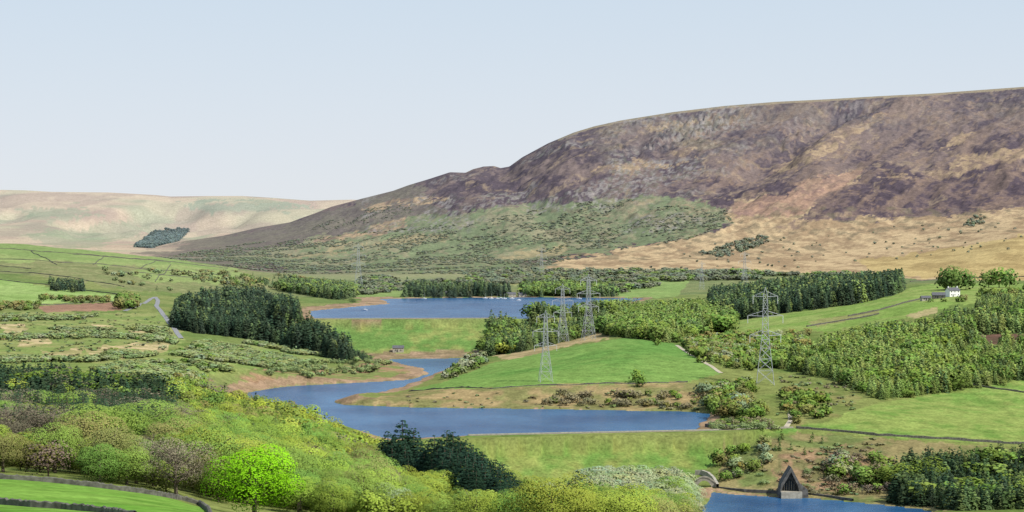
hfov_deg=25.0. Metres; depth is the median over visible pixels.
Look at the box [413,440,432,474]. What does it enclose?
conifer tree
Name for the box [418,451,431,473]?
conifer tree
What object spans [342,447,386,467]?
broadleaf tree
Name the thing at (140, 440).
broadleaf tree
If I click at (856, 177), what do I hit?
hillside ground
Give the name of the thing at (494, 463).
conifer tree
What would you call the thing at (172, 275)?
stone wall
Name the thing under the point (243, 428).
broadleaf tree
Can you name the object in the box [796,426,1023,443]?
stone wall
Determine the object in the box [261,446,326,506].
broadleaf tree
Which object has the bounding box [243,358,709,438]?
reservoir water
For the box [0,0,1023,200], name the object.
sky
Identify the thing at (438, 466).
conifer tree
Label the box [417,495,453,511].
broadleaf tree
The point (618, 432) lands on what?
dam crest road
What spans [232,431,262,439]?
broadleaf tree
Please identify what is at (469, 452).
conifer tree
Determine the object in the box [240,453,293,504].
broadleaf tree
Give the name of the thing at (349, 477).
broadleaf tree
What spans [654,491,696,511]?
broadleaf tree
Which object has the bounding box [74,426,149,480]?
broadleaf tree
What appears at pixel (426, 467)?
conifer tree
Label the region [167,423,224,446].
broadleaf tree
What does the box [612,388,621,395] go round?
bush
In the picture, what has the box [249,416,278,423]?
broadleaf tree
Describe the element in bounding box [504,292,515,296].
lakeside house
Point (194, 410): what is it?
broadleaf tree
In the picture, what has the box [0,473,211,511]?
stone wall
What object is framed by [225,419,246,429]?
broadleaf tree
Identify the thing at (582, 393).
bush
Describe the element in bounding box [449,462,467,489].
conifer tree
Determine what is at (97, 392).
conifer tree
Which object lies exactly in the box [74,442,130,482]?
broadleaf tree
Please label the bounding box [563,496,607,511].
broadleaf tree
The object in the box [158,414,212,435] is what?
broadleaf tree
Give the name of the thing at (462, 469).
conifer tree
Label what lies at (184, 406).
broadleaf tree
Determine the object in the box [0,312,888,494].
distant scrub
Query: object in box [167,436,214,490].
broadleaf tree
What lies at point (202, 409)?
broadleaf tree
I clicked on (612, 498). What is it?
broadleaf tree
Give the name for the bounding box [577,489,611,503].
broadleaf tree
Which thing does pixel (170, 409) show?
broadleaf tree
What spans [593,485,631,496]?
broadleaf tree
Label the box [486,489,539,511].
broadleaf tree
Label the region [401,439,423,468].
conifer tree
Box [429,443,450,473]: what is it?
conifer tree
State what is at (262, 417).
broadleaf tree
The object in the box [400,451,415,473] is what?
conifer tree
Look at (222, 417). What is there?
broadleaf tree
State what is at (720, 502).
reservoir water
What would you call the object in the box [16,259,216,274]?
stone wall
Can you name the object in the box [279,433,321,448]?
broadleaf tree
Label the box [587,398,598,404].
bush
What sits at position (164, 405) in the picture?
broadleaf tree
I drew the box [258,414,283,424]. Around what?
broadleaf tree
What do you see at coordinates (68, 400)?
conifer tree
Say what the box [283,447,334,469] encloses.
broadleaf tree
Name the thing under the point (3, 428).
broadleaf tree
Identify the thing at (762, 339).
electricity pylon
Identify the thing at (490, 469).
conifer tree
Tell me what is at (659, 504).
broadleaf tree
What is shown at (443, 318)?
dam crest road
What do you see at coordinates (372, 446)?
broadleaf tree
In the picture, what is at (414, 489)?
broadleaf tree
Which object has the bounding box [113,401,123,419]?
conifer tree
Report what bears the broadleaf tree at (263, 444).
on the hillside ground
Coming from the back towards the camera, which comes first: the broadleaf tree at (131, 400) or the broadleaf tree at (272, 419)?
the broadleaf tree at (272, 419)
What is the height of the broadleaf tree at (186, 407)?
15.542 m
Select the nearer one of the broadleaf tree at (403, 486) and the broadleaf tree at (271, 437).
the broadleaf tree at (403, 486)
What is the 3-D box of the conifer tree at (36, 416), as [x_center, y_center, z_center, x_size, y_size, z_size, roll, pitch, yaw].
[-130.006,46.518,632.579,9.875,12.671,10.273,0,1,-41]
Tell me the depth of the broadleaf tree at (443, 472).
675.25 m
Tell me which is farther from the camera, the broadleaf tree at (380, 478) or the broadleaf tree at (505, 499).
the broadleaf tree at (380, 478)
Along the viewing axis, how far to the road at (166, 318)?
2450.18 m
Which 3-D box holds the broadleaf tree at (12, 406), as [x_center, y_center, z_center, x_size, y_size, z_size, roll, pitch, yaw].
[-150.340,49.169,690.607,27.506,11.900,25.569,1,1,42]
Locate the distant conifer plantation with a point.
(258, 313)
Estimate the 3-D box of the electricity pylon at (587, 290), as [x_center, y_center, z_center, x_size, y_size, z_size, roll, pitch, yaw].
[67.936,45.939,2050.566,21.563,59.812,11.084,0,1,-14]
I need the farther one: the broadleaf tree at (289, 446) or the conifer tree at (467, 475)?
the conifer tree at (467, 475)
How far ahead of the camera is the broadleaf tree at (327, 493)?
434.62 m
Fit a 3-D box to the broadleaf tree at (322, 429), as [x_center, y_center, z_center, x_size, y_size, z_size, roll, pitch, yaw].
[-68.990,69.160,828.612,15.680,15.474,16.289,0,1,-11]
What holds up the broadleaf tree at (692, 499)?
on the hillside ground
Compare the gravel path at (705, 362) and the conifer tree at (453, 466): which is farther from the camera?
the gravel path at (705, 362)
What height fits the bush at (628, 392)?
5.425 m
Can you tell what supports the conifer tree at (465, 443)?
on the hillside ground
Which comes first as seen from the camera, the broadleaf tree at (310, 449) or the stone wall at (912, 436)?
the broadleaf tree at (310, 449)
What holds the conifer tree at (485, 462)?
on the hillside ground
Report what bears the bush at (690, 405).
on the hillside ground
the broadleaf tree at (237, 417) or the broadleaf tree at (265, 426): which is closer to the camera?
the broadleaf tree at (265, 426)
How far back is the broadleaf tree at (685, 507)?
443.34 m
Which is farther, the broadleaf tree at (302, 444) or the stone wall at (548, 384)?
the stone wall at (548, 384)
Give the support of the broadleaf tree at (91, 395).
on the hillside ground
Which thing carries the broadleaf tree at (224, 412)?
on the hillside ground
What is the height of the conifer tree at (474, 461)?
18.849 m
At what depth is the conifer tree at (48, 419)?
627.85 m
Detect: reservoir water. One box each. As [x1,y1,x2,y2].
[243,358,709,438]
[310,297,642,318]
[702,492,931,511]
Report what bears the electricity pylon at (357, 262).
on the hillside ground
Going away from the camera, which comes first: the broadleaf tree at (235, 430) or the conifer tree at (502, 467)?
the broadleaf tree at (235, 430)
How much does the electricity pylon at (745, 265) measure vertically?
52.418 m
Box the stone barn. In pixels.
[931,292,945,298]
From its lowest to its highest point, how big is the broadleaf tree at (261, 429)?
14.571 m
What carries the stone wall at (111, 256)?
on the hillside ground
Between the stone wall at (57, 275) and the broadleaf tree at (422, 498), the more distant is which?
the stone wall at (57, 275)
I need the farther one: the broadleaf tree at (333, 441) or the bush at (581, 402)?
the bush at (581, 402)
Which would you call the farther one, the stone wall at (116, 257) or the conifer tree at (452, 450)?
the stone wall at (116, 257)
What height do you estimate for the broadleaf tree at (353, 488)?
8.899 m
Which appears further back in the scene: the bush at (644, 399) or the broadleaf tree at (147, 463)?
the bush at (644, 399)
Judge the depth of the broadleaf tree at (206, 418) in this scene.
689.40 m
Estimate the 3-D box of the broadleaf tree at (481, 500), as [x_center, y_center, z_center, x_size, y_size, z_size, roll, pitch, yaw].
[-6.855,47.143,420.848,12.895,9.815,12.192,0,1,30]
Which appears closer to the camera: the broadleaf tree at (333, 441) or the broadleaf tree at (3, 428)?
the broadleaf tree at (3, 428)
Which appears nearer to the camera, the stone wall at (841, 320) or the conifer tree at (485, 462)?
the conifer tree at (485, 462)
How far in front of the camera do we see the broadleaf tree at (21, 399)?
715.68 m
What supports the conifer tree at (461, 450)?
on the hillside ground
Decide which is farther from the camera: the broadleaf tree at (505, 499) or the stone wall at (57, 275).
the stone wall at (57, 275)
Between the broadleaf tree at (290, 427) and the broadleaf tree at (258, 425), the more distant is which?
the broadleaf tree at (290, 427)
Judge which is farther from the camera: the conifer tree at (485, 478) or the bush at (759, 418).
the bush at (759, 418)
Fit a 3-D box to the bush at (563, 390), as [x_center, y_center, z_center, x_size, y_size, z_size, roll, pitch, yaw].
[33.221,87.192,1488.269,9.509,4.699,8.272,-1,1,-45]
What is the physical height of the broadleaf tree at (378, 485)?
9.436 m
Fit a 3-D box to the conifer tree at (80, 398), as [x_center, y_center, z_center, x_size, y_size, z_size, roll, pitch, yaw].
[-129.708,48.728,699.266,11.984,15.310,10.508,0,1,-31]
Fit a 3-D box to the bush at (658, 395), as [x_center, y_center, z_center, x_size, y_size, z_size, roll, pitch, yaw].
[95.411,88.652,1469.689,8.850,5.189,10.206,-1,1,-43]
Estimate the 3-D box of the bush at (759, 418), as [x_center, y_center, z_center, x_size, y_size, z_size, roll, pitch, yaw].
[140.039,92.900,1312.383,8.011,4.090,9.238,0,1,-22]
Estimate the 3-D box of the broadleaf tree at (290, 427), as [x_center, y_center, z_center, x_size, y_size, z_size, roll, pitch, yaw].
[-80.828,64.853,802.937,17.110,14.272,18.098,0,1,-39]
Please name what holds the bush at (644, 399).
on the hillside ground
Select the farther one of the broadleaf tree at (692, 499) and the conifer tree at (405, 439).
the conifer tree at (405, 439)
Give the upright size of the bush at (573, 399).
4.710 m
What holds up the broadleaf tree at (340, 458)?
on the hillside ground
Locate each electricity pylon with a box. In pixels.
[352,243,364,283]
[533,310,558,381]
[553,284,572,343]
[577,274,599,339]
[699,263,706,288]
[738,251,749,281]
[747,287,782,382]
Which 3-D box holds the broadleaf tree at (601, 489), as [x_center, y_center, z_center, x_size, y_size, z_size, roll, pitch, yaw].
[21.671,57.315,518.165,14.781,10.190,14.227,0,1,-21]
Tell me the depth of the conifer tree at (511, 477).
655.17 m
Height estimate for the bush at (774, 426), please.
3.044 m
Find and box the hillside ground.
[0,87,1023,511]
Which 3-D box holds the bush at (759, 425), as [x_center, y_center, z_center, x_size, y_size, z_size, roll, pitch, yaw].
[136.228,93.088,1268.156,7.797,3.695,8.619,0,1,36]
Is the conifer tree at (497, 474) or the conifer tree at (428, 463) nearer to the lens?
the conifer tree at (497, 474)
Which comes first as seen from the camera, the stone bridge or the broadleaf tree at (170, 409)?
the broadleaf tree at (170, 409)
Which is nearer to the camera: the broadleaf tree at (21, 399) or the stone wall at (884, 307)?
the broadleaf tree at (21, 399)
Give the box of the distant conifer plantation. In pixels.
[0,227,1023,510]
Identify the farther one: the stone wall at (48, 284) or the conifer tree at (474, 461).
the stone wall at (48, 284)
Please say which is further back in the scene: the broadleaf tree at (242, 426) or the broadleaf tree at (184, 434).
the broadleaf tree at (242, 426)
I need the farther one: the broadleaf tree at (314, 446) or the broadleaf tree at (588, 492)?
the broadleaf tree at (314, 446)
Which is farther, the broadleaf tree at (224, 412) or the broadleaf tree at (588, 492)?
the broadleaf tree at (224, 412)
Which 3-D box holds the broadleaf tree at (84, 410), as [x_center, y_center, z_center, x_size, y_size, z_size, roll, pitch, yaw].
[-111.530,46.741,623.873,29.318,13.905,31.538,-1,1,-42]
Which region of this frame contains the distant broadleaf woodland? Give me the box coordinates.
[0,199,1023,511]
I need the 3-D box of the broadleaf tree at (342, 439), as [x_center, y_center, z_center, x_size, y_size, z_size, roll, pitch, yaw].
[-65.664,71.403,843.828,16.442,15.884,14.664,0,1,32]
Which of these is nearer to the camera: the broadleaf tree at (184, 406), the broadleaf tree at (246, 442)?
the broadleaf tree at (246, 442)
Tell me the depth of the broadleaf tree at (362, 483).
455.12 m
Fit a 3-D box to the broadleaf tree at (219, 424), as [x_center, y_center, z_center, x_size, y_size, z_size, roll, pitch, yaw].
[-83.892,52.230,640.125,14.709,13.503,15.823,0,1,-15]
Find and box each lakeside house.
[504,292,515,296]
[518,292,526,296]
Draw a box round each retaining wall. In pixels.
[717,487,776,493]
[808,493,853,500]
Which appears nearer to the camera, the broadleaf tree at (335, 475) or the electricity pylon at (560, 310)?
the broadleaf tree at (335, 475)
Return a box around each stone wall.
[0,271,123,286]
[0,279,116,293]
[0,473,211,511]
[0,497,136,511]
[2,248,227,268]
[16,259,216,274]
[32,301,112,304]
[75,254,170,262]
[139,272,218,280]
[408,381,687,391]
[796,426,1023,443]
[806,313,878,326]
[848,298,919,316]
[910,276,1023,281]
[972,384,1023,392]
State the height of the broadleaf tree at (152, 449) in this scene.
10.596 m
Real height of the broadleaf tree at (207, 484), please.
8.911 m
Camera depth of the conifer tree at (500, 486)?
635.96 m
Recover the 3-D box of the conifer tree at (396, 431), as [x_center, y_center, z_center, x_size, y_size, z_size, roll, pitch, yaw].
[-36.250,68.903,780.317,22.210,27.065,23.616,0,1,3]
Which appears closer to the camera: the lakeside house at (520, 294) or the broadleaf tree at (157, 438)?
the broadleaf tree at (157, 438)
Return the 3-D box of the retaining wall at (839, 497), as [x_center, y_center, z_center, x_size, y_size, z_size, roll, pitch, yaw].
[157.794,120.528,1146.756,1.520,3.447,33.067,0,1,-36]
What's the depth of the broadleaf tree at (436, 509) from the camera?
433.39 m
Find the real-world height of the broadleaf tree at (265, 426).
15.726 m
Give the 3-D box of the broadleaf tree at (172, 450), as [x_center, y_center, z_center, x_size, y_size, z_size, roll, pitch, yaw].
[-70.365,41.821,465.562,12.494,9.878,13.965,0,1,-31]
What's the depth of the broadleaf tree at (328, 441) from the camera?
774.40 m
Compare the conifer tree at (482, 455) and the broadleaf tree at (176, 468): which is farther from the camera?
the conifer tree at (482, 455)
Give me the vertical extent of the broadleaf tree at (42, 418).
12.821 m
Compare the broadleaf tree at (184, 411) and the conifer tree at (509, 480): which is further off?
the broadleaf tree at (184, 411)
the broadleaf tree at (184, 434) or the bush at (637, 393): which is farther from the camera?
the bush at (637, 393)
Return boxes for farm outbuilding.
[920,296,931,300]
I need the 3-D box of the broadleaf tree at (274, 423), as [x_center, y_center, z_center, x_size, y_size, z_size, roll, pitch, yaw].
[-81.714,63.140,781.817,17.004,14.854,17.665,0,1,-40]
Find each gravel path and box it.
[675,345,722,372]
[784,413,792,426]
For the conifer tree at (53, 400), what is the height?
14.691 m
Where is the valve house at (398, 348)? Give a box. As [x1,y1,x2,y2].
[392,345,403,352]
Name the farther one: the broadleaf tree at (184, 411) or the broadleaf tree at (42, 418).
the broadleaf tree at (184, 411)
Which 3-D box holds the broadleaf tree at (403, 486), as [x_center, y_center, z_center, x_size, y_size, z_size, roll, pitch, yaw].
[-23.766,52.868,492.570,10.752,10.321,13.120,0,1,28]
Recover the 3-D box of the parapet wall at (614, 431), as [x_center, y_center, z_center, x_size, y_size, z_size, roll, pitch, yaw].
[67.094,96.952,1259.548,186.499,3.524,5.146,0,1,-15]
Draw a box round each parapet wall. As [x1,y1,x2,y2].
[313,318,398,318]
[468,426,792,434]
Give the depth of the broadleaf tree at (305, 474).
449.60 m
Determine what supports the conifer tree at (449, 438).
on the hillside ground
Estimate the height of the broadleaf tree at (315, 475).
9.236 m
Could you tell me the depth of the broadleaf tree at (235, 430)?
608.17 m
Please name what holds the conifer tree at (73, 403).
on the hillside ground
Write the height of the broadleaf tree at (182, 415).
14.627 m
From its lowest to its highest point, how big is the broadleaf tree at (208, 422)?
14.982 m
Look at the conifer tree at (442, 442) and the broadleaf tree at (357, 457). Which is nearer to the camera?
the broadleaf tree at (357, 457)
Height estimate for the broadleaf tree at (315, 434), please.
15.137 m
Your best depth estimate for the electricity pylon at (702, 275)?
3250.08 m
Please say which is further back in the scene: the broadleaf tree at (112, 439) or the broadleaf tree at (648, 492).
the broadleaf tree at (648, 492)
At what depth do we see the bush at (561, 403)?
1454.12 m
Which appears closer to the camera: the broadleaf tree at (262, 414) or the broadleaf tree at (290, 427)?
the broadleaf tree at (290, 427)
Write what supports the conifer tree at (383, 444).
on the hillside ground
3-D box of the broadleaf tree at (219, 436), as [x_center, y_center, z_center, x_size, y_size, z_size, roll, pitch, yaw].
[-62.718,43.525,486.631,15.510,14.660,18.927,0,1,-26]
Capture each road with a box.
[123,297,182,337]
[416,318,495,318]
[468,428,785,435]
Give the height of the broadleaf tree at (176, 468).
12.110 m
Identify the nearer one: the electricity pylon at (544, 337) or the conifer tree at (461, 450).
the conifer tree at (461, 450)
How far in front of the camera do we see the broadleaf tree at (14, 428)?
519.97 m
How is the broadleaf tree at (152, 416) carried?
on the hillside ground
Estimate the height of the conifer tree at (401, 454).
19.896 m
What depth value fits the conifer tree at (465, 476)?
651.33 m
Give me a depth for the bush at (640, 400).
1450.26 m
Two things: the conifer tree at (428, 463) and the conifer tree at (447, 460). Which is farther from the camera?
the conifer tree at (428, 463)
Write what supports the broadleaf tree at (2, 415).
on the hillside ground
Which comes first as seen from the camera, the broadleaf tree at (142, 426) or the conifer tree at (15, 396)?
the broadleaf tree at (142, 426)
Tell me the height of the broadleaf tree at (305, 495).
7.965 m
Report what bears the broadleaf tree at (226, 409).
on the hillside ground
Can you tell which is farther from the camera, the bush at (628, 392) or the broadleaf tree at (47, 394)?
the bush at (628, 392)
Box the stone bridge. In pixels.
[695,476,714,486]
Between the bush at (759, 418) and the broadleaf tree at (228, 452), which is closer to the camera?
the broadleaf tree at (228, 452)
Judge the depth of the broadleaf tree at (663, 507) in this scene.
411.04 m
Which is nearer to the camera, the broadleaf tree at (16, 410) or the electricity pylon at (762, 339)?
the broadleaf tree at (16, 410)
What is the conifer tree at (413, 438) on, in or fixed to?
on the hillside ground
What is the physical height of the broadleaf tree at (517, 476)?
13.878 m
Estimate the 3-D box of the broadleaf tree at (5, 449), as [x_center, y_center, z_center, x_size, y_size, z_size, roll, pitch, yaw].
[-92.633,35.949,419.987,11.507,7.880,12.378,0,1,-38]
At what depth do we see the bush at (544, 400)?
1459.69 m
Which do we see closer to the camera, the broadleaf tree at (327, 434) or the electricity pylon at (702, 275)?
the broadleaf tree at (327, 434)
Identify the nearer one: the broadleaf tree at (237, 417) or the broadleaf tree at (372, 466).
the broadleaf tree at (372, 466)
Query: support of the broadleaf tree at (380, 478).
on the hillside ground
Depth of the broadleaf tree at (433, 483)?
567.91 m
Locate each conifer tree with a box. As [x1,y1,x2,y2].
[10,392,21,407]
[10,402,32,432]
[27,404,42,433]
[31,391,44,406]
[38,408,56,430]
[48,392,58,409]
[60,397,82,425]
[61,393,76,407]
[78,394,90,409]
[92,387,102,396]
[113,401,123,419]
[131,406,146,434]
[134,417,144,436]
[374,431,391,455]
[382,420,416,459]
[383,441,393,462]
[383,442,398,467]
[388,451,400,471]
[389,432,415,465]
[394,442,413,472]
[396,428,427,472]
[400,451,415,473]
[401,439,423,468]
[409,445,426,470]
[413,435,442,476]
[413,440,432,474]
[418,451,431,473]
[421,449,441,476]
[422,454,433,475]
[427,430,457,469]
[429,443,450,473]
[434,457,446,470]
[435,432,461,456]
[438,451,456,476]
[444,459,458,482]
[445,447,458,462]
[447,442,469,462]
[447,451,466,479]
[449,456,475,491]
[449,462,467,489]
[455,465,481,493]
[457,460,486,493]
[460,439,473,455]
[461,448,479,467]
[464,452,485,467]
[465,445,477,459]
[467,470,486,492]
[475,457,489,480]
[477,451,491,468]
[478,467,492,490]
[481,465,499,483]
[485,474,501,491]
[486,467,506,492]
[488,460,503,474]
[494,477,507,493]
[496,461,512,478]
[498,476,515,492]
[506,470,519,487]
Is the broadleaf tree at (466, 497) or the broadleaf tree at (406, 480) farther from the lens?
the broadleaf tree at (406, 480)
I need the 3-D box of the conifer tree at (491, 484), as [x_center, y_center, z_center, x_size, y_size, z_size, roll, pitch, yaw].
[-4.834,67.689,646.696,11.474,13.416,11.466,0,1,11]
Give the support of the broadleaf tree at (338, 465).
on the hillside ground
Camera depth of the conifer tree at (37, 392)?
712.35 m
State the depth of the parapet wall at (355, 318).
2244.94 m
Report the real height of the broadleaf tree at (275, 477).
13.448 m
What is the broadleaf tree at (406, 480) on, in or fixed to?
on the hillside ground
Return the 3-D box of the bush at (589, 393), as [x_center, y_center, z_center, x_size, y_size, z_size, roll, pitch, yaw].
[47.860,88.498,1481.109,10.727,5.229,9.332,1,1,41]
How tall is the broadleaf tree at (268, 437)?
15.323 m
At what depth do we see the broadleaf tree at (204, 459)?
449.01 m
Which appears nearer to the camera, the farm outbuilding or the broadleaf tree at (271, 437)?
the broadleaf tree at (271, 437)
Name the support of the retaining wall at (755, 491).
on the hillside ground
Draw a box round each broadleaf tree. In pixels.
[0,388,46,408]
[0,400,18,412]
[0,401,38,414]
[0,402,42,434]
[0,404,35,433]
[0,416,34,437]
[0,424,11,436]
[0,432,32,471]
[9,403,89,437]
[19,390,92,408]
[20,422,86,472]
[40,410,128,472]
[48,403,149,434]
[51,391,98,407]
[61,388,117,400]
[66,438,109,475]
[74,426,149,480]
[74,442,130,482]
[90,397,151,407]
[90,410,159,437]
[96,446,156,484]
[100,402,182,436]
[104,399,179,419]
[107,439,168,483]
[120,402,195,416]
[122,436,156,475]
[129,434,188,486]
[130,434,220,493]
[138,434,171,443]
[142,418,207,445]
[147,438,184,483]
[148,405,208,419]
[151,401,205,416]
[158,407,185,419]
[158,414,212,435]
[159,426,202,446]
[160,426,210,444]
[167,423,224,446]
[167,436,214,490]
[169,425,255,496]
[172,401,196,412]
[172,407,210,417]
[173,412,223,433]
[180,449,231,492]
[183,402,220,418]
[183,413,222,427]
[184,458,246,501]
[187,427,246,480]
[194,436,262,496]
[200,444,306,511]
[201,408,245,425]
[204,401,244,419]
[207,421,231,431]
[207,439,272,496]
[209,409,231,419]
[215,421,248,433]
[221,412,249,425]
[222,427,263,438]
[222,434,264,447]
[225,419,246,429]
[228,404,257,417]
[228,423,260,432]
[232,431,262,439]
[234,431,288,451]
[235,434,283,446]
[239,439,281,456]
[240,414,269,424]
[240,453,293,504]
[244,408,276,421]
[244,433,281,440]
[245,420,268,433]
[246,447,312,501]
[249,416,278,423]
[250,424,280,442]
[253,425,282,439]
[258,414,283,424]
[258,440,298,456]
[261,421,292,432]
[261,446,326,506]
[262,424,305,439]
[268,468,323,510]
[270,476,323,511]
[271,441,303,452]
[276,422,299,435]
[276,432,320,447]
[277,438,332,461]
[278,439,316,452]
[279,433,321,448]
[282,442,328,456]
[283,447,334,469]
[294,440,330,453]
[294,468,326,509]
[295,428,330,442]
[297,449,334,466]
[300,459,355,472]
[303,422,345,440]
[304,432,344,453]
[307,427,330,437]
[308,477,363,511]
[308,479,356,511]
[309,434,349,450]
[309,467,349,489]
[310,430,343,443]
[314,471,339,509]
[319,451,376,473]
[328,430,354,446]
[328,469,365,511]
[339,447,398,475]
[341,468,404,511]
[342,442,379,455]
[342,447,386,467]
[346,457,401,487]
[347,460,396,479]
[352,448,404,474]
[355,467,399,493]
[356,479,395,511]
[373,482,413,511]
[392,475,429,496]
[393,480,416,492]
[394,483,434,504]
[394,489,438,511]
[395,484,434,504]
[396,465,439,489]
[402,472,452,504]
[405,475,448,498]
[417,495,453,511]
[422,493,466,511]
[424,470,456,496]
[435,469,464,478]
[443,488,504,511]
[449,492,484,509]
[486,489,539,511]
[487,493,533,511]
[488,469,525,487]
[488,470,527,485]
[501,472,601,511]
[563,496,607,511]
[566,486,607,499]
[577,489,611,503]
[583,482,660,511]
[589,495,630,510]
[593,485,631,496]
[595,488,633,498]
[627,486,668,500]
[627,489,681,509]
[629,494,678,511]
[630,488,670,508]
[632,497,679,511]
[654,476,693,496]
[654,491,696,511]
[656,488,701,511]
[673,480,707,506]
[674,492,698,511]
[675,498,700,511]
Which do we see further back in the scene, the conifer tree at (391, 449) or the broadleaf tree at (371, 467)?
the conifer tree at (391, 449)
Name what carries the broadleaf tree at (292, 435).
on the hillside ground
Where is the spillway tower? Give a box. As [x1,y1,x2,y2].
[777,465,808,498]
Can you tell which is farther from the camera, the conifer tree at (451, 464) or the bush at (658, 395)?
the bush at (658, 395)
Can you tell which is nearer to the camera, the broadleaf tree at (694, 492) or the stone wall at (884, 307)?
the broadleaf tree at (694, 492)
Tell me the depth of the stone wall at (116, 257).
3577.50 m
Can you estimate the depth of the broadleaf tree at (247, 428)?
700.91 m
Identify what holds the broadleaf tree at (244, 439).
on the hillside ground
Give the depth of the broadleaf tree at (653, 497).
474.74 m
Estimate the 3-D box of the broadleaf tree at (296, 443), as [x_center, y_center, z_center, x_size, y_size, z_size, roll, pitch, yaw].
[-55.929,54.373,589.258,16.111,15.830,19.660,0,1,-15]
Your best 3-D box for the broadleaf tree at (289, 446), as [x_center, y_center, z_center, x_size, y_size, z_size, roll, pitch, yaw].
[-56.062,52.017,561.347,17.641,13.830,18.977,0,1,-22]
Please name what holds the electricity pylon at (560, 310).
on the hillside ground
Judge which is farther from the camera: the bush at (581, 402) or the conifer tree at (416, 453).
the bush at (581, 402)
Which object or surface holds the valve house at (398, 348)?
on the hillside ground
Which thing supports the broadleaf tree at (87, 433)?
on the hillside ground
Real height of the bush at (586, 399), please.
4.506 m
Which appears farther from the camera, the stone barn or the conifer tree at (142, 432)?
the stone barn
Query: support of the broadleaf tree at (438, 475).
on the hillside ground
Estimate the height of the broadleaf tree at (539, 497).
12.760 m
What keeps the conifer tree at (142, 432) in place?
on the hillside ground
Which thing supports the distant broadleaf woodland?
on the hillside ground
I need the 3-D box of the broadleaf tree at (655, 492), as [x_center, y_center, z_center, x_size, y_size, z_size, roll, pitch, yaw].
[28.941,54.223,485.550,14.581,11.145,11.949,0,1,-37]
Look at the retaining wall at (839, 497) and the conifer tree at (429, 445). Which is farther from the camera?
the retaining wall at (839, 497)
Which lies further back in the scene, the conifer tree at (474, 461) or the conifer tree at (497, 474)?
the conifer tree at (474, 461)
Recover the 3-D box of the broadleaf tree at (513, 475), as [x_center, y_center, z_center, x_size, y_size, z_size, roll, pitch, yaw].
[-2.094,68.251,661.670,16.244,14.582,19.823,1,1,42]
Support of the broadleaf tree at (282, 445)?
on the hillside ground
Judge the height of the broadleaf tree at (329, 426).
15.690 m
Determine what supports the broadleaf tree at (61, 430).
on the hillside ground
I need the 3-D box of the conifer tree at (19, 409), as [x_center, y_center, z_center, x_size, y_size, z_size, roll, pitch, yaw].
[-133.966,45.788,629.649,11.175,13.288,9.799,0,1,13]
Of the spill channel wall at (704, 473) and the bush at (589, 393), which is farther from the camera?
the bush at (589, 393)
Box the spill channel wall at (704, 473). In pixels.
[695,470,718,486]
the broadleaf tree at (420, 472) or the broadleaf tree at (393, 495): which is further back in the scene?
the broadleaf tree at (420, 472)
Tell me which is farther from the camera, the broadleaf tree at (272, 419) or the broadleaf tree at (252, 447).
the broadleaf tree at (272, 419)
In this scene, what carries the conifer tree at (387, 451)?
on the hillside ground
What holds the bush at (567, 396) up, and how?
on the hillside ground
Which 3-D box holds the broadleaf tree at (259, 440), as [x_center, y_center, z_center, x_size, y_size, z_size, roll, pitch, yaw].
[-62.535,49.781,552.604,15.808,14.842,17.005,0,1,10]
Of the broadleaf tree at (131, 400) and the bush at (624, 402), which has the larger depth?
the bush at (624, 402)
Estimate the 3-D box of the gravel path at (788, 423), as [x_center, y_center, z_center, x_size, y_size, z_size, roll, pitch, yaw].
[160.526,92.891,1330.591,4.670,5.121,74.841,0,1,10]
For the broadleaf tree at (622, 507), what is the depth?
398.30 m
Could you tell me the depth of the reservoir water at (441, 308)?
2591.10 m
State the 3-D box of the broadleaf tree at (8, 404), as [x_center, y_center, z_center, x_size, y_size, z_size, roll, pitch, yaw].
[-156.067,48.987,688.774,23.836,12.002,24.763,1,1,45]
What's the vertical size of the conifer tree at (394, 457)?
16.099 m
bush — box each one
[541,398,553,403]
[555,388,568,394]
[558,398,571,405]
[563,392,575,398]
[568,395,581,401]
[577,391,586,397]
[577,400,586,405]
[581,390,593,397]
[582,397,592,402]
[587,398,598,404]
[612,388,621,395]
[618,398,634,406]
[621,390,636,397]
[631,390,643,397]
[635,398,643,404]
[642,398,654,405]
[656,391,667,398]
[682,402,692,407]
[753,416,764,421]
[753,422,766,428]
[770,424,780,429]
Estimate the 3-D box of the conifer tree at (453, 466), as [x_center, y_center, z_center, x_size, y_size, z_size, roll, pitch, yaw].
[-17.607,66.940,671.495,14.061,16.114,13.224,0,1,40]
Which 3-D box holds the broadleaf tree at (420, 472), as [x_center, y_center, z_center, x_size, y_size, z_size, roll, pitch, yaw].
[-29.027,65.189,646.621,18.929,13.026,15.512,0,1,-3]
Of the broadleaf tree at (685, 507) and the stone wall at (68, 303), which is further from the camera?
the stone wall at (68, 303)
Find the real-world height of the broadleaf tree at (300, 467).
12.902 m
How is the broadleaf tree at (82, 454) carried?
on the hillside ground
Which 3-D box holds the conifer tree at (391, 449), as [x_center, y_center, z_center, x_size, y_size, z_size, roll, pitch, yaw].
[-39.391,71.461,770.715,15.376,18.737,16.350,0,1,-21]
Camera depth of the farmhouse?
2036.94 m
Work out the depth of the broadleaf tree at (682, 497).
540.57 m
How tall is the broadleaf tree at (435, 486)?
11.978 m
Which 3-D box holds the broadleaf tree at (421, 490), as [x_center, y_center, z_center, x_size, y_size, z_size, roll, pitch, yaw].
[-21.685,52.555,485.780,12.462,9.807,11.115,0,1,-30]
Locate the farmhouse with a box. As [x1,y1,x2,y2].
[944,286,960,296]
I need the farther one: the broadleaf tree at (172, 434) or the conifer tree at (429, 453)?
the conifer tree at (429, 453)
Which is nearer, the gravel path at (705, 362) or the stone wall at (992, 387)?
the stone wall at (992, 387)
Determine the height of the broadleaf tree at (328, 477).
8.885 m
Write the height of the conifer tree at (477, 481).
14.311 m
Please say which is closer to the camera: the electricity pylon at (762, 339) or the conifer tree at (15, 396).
the conifer tree at (15, 396)
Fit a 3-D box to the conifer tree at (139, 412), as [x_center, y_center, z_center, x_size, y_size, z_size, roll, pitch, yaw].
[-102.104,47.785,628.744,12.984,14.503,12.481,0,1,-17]

